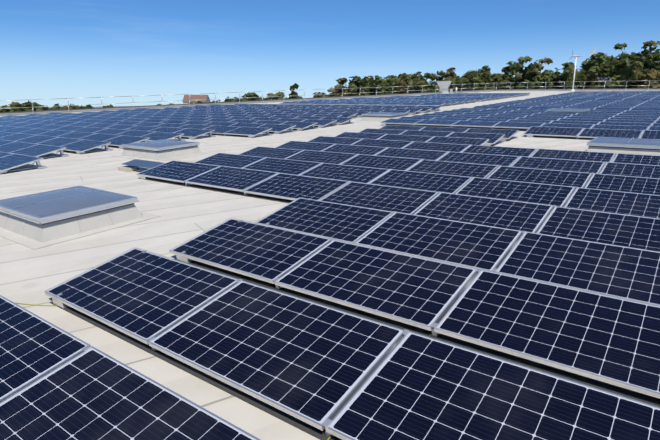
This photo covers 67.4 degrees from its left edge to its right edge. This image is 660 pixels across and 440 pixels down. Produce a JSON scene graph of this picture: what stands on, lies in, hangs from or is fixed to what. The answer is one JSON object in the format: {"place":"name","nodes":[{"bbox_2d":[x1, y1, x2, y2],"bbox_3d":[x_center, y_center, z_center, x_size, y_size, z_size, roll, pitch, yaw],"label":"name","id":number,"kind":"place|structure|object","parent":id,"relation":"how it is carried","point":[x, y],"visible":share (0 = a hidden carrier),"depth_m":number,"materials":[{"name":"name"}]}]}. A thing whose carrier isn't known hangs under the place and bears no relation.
{"place":"outdoors","nodes":[
{"label":"outdoors","id":0,"kind":"place"},
{"bbox_2d":[182,94,209,103],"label":"building","id":1,"kind":"structure","parent":0,"point":[196,98],"depth_m":241.96,"materials":[{"name":"red brick"}]},
{"bbox_2d":[0,91,640,439],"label":"roof","id":2,"kind":"structure","parent":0,"point":[28,275],"depth_m":7.05,"materials":[{"name":"grey concrete"}]},
{"bbox_2d":[16,303,57,305],"bbox_3d":[-3.186,0.725,4.818,2.584,0.099,0.325,1,13,5],"label":"earth cable","id":3,"kind":"object","parent":2,"relation":"on","point":[36,305],"visible":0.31,"depth_m":4.63,"materials":[{"name":"yellow plastic"}]},
{"bbox_2d":[0,186,159,248],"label":"skylight","id":4,"kind":"object","parent":2,"relation":"on","point":[40,220],"visible":0.98,"depth_m":7.04,"materials":[{"name":"metal"}]},
{"bbox_2d":[118,159,163,171],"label":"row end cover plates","id":5,"kind":"object","parent":2,"relation":"on","point":[134,164],"visible":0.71,"depth_m":11.72,"materials":[{"name":"grey metal"}]},
{"bbox_2d":[114,139,208,161],"bbox_3d":[-4.902,-2.076,14.365,2.160,0.352,1.860,10,19,35],"label":"skylight","id":6,"kind":"object","parent":2,"relation":"on","point":[159,150],"visible":0.98,"depth_m":13.89,"materials":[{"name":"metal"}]},
{"bbox_2d":[0,104,441,173],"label":"solar panels","id":7,"kind":"object","parent":2,"relation":"on","point":[27,139],"visible":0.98,"depth_m":22.26,"materials":[{"name":"glass"}]},
{"bbox_2d":[0,83,496,116],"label":"guard rail","id":8,"kind":"object","parent":2,"relation":"on","point":[68,110],"visible":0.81,"depth_m":45.15,"materials":[{"name":"grey metal"}]},
{"bbox_2d":[0,125,659,439],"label":"solar panels","id":9,"kind":"object","parent":2,"relation":"on","point":[318,306],"visible":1,"depth_m":4.11,"materials":[{"name":"glass"}]},
{"bbox_2d":[357,112,405,121],"bbox_3d":[2.673,-5.165,24.666,2.160,0.352,1.860,10,19,35],"label":"skylight","id":10,"kind":"object","parent":2,"relation":"on","point":[379,116],"visible":0.96,"depth_m":24.20,"materials":[{"name":"plastic"}]},
{"bbox_2d":[278,93,529,106],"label":"solar panels","id":11,"kind":"object","parent":2,"relation":"on","point":[443,100],"visible":0.98,"depth_m":42.31,"materials":[{"name":"glass"}]},
{"bbox_2d":[436,81,456,93],"bbox_3d":[14.631,-16.615,62.021,2.580,1.622,1.198,4,13,16],"label":"exhaust cowl","id":12,"kind":"object","parent":2,"relation":"on","point":[444,86],"visible":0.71,"depth_m":61.75,"materials":[{"name":"grey metal"}]},
{"bbox_2d":[379,91,659,134],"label":"solar panels","id":13,"kind":"object","parent":2,"relation":"on","point":[631,110],"visible":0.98,"depth_m":23.18,"materials":[{"name":"glass"}]},
{"bbox_2d":[546,108,589,112],"bbox_3d":[11.771,-5.326,24.462,2.160,0.352,1.860,10,19,35],"label":"skylight","id":14,"kind":"object","parent":2,"relation":"on","point":[571,110],"visible":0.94,"depth_m":23.96,"materials":[{"name":"glass"}]},
{"bbox_2d":[491,80,659,91],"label":"guard rail","id":15,"kind":"object","parent":2,"relation":"on","point":[627,89],"visible":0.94,"depth_m":59.88,"materials":[{"name":"grey"}]},
{"bbox_2d":[569,47,596,91],"bbox_3d":[29.625,-17.795,58.619,3.336,5.077,1.194,-6,14,-25],"label":"wind generator","id":16,"kind":"object","parent":2,"relation":"on","point":[576,56],"visible":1,"depth_m":58.26,"materials":[{"name":"white paint"}]},
{"bbox_2d":[583,137,659,155],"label":"skylight","id":17,"kind":"object","parent":2,"relation":"on","point":[633,145],"visible":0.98,"depth_m":12.08,"materials":[{"name":"metal"}]},
{"bbox_2d":[0,0,659,107],"label":"sky","id":18,"kind":"structure","parent":0,"point":[51,50],"materials":[{"name":"blue"}]},
{"bbox_2d":[597,77,610,80],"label":"solar panel","id":19,"kind":"object","parent":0,"point":[604,79],"visible":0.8,"depth_m":75.89,"materials":[{"name":"glass"}]},
{"label":"landscape","id":20,"kind":"structure","parent":0,"visible":0},
{"bbox_2d":[0,105,27,112],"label":"tree","id":21,"kind":"object","parent":20,"relation":"on","point":[7,109],"visible":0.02,"depth_m":64.88,"materials":[{"name":"green plant"}]},
{"bbox_2d":[8,100,61,111],"bbox_3d":[-34.372,-9.052,62.857,6.597,11.848,9.040,9,16,36],"label":"tree","id":22,"kind":"object","parent":20,"relation":"on","point":[29,105],"visible":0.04,"depth_m":59.86,"materials":[{"name":"green plant"}]},
{"bbox_2d":[9,105,63,111],"bbox_3d":[-35.403,-8.229,60.163,8.328,11.464,10.543,-2,13,-8],"label":"tree","id":23,"kind":"object","parent":20,"relation":"on","point":[39,108],"visible":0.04,"depth_m":59.12,"materials":[{"name":"green plant"}]},
{"bbox_2d":[43,103,81,109],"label":"tree","id":24,"kind":"object","parent":20,"relation":"on","point":[73,107],"visible":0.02,"depth_m":73.14,"materials":[{"name":"green plant"}]},
{"bbox_2d":[78,104,112,108],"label":"tree","id":25,"kind":"object","parent":20,"relation":"on","point":[88,106],"depth_m":81.36,"materials":[{"name":"green plant"}]},
{"bbox_2d":[214,95,263,101],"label":"tree","id":26,"kind":"object","parent":20,"relation":"on","point":[229,100],"depth_m":90.15,"materials":[{"name":"green plant"}]},
{"bbox_2d":[230,92,256,101],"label":"tree","id":27,"kind":"object","parent":20,"relation":"on","point":[245,97],"visible":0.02,"depth_m":91.38,"materials":[{"name":"green plant"}]},
{"bbox_2d":[251,92,284,99],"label":"tree","id":28,"kind":"object","parent":20,"relation":"on","point":[271,95],"visible":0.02,"depth_m":90.75,"materials":[{"name":"green plant"}]},
{"bbox_2d":[289,83,298,98],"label":"tree","id":29,"kind":"object","parent":20,"relation":"on","point":[293,94],"visible":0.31,"depth_m":100.91,"materials":[{"name":"green plant"}]},
{"bbox_2d":[313,92,356,97],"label":"tree","id":30,"kind":"object","parent":20,"relation":"on","point":[318,94],"visible":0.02,"depth_m":108.90,"materials":[{"name":"green plant"}]},
{"bbox_2d":[330,87,340,96],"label":"tree","id":31,"kind":"object","parent":20,"relation":"on","point":[338,94],"visible":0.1,"depth_m":110.78,"materials":[{"name":"green plant"}]},
{"bbox_2d":[327,77,373,96],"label":"tree","id":32,"kind":"object","parent":20,"relation":"on","point":[352,87],"visible":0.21,"depth_m":106.57,"materials":[{"name":"green plant"}]},
{"bbox_2d":[349,73,405,94],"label":"tree","id":33,"kind":"object","parent":20,"relation":"on","point":[378,79],"visible":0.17,"depth_m":109.20,"materials":[{"name":"green plant"}]},
{"bbox_2d":[356,80,420,94],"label":"tree","id":34,"kind":"object","parent":20,"relation":"on","point":[377,86],"visible":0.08,"depth_m":108.72,"materials":[{"name":"green plant"}]},
{"bbox_2d":[380,72,434,93],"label":"tree","id":35,"kind":"object","parent":20,"relation":"on","point":[420,77],"visible":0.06,"depth_m":110.10,"materials":[{"name":"green plant"}]},
{"bbox_2d":[385,74,457,93],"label":"tree","id":36,"kind":"object","parent":20,"relation":"on","point":[405,81],"visible":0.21,"depth_m":96.87,"materials":[{"name":"green plant"}]},
{"bbox_2d":[428,70,456,85],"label":"tree","id":37,"kind":"object","parent":20,"relation":"on","point":[442,74],"visible":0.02,"depth_m":115.68,"materials":[{"name":"green plant"}]},
{"bbox_2d":[435,78,455,91],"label":"tree","id":38,"kind":"object","parent":20,"relation":"on","point":[437,87],"visible":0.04,"depth_m":104.08,"materials":[{"name":"green plant"}]},
{"bbox_2d":[444,67,481,79],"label":"tree","id":39,"kind":"object","parent":20,"relation":"on","point":[451,72],"depth_m":114.54,"materials":[{"name":"green plant"}]},
{"bbox_2d":[448,72,499,90],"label":"tree","id":40,"kind":"object","parent":20,"relation":"on","point":[466,84],"visible":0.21,"depth_m":96.50,"materials":[{"name":"green plant"}]},
{"bbox_2d":[468,70,490,82],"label":"tree","id":41,"kind":"object","parent":20,"relation":"on","point":[485,75],"visible":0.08,"depth_m":111.13,"materials":[{"name":"green plant"}]},
{"bbox_2d":[457,75,516,90],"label":"tree","id":42,"kind":"object","parent":20,"relation":"on","point":[504,84],"visible":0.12,"depth_m":97.25,"materials":[{"name":"green plant"}]},
{"bbox_2d":[481,65,502,79],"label":"tree","id":43,"kind":"object","parent":20,"relation":"on","point":[486,68],"depth_m":114.07,"materials":[{"name":"green plant"}]},
{"bbox_2d":[494,73,521,78],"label":"tree","id":44,"kind":"object","parent":20,"relation":"on","point":[499,74],"depth_m":115.41,"materials":[{"name":"green plant"}]},
{"bbox_2d":[482,56,552,88],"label":"tree","id":45,"kind":"object","parent":20,"relation":"on","point":[514,68],"visible":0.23,"depth_m":95.83,"materials":[{"name":"green plant"}]},
{"bbox_2d":[507,62,544,88],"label":"tree","id":46,"kind":"object","parent":20,"relation":"on","point":[528,77],"visible":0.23,"depth_m":93.48,"materials":[{"name":"green plant"}]},
{"bbox_2d":[508,68,561,78],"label":"tree","id":47,"kind":"object","parent":20,"relation":"on","point":[557,72],"visible":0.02,"depth_m":112.92,"materials":[{"name":"green plant"}]},
{"bbox_2d":[527,67,585,88],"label":"tree","id":48,"kind":"object","parent":20,"relation":"on","point":[579,80],"visible":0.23,"depth_m":92.16,"materials":[{"name":"green plant"}]},
{"bbox_2d":[544,72,578,88],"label":"tree","id":49,"kind":"object","parent":20,"relation":"on","point":[555,81],"depth_m":103.31,"materials":[{"name":"green plant"}]},
{"bbox_2d":[550,68,580,88],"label":"tree","id":50,"kind":"object","parent":20,"relation":"on","point":[561,77],"visible":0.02,"depth_m":102.91,"materials":[{"name":"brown plant"}]},
{"bbox_2d":[555,62,583,88],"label":"tree","id":51,"kind":"object","parent":20,"relation":"on","point":[569,64],"visible":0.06,"depth_m":100.02,"materials":[{"name":"green plant"}]},
{"bbox_2d":[562,54,630,88],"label":"tree","id":52,"kind":"object","parent":20,"relation":"on","point":[566,73],"visible":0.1,"depth_m":93.70,"materials":[{"name":"green plant"}]},
{"bbox_2d":[580,52,650,88],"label":"tree","id":53,"kind":"object","parent":20,"relation":"on","point":[606,60],"visible":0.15,"depth_m":89.98,"materials":[{"name":"green plant"}]},
{"bbox_2d":[586,40,659,88],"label":"tree","id":54,"kind":"object","parent":20,"relation":"on","point":[632,63],"visible":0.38,"depth_m":84.61,"materials":[{"name":"green plant"}]},
{"bbox_2d":[613,43,659,68],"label":"tree","id":55,"kind":"object","parent":20,"relation":"on","point":[619,46],"visible":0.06,"depth_m":96.93,"materials":[{"name":"green plant"}]},
{"bbox_2d":[617,49,659,86],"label":"tree","id":56,"kind":"object","parent":20,"relation":"on","point":[655,56],"visible":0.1,"depth_m":89.16,"materials":[{"name":"green plant"}]}
]}

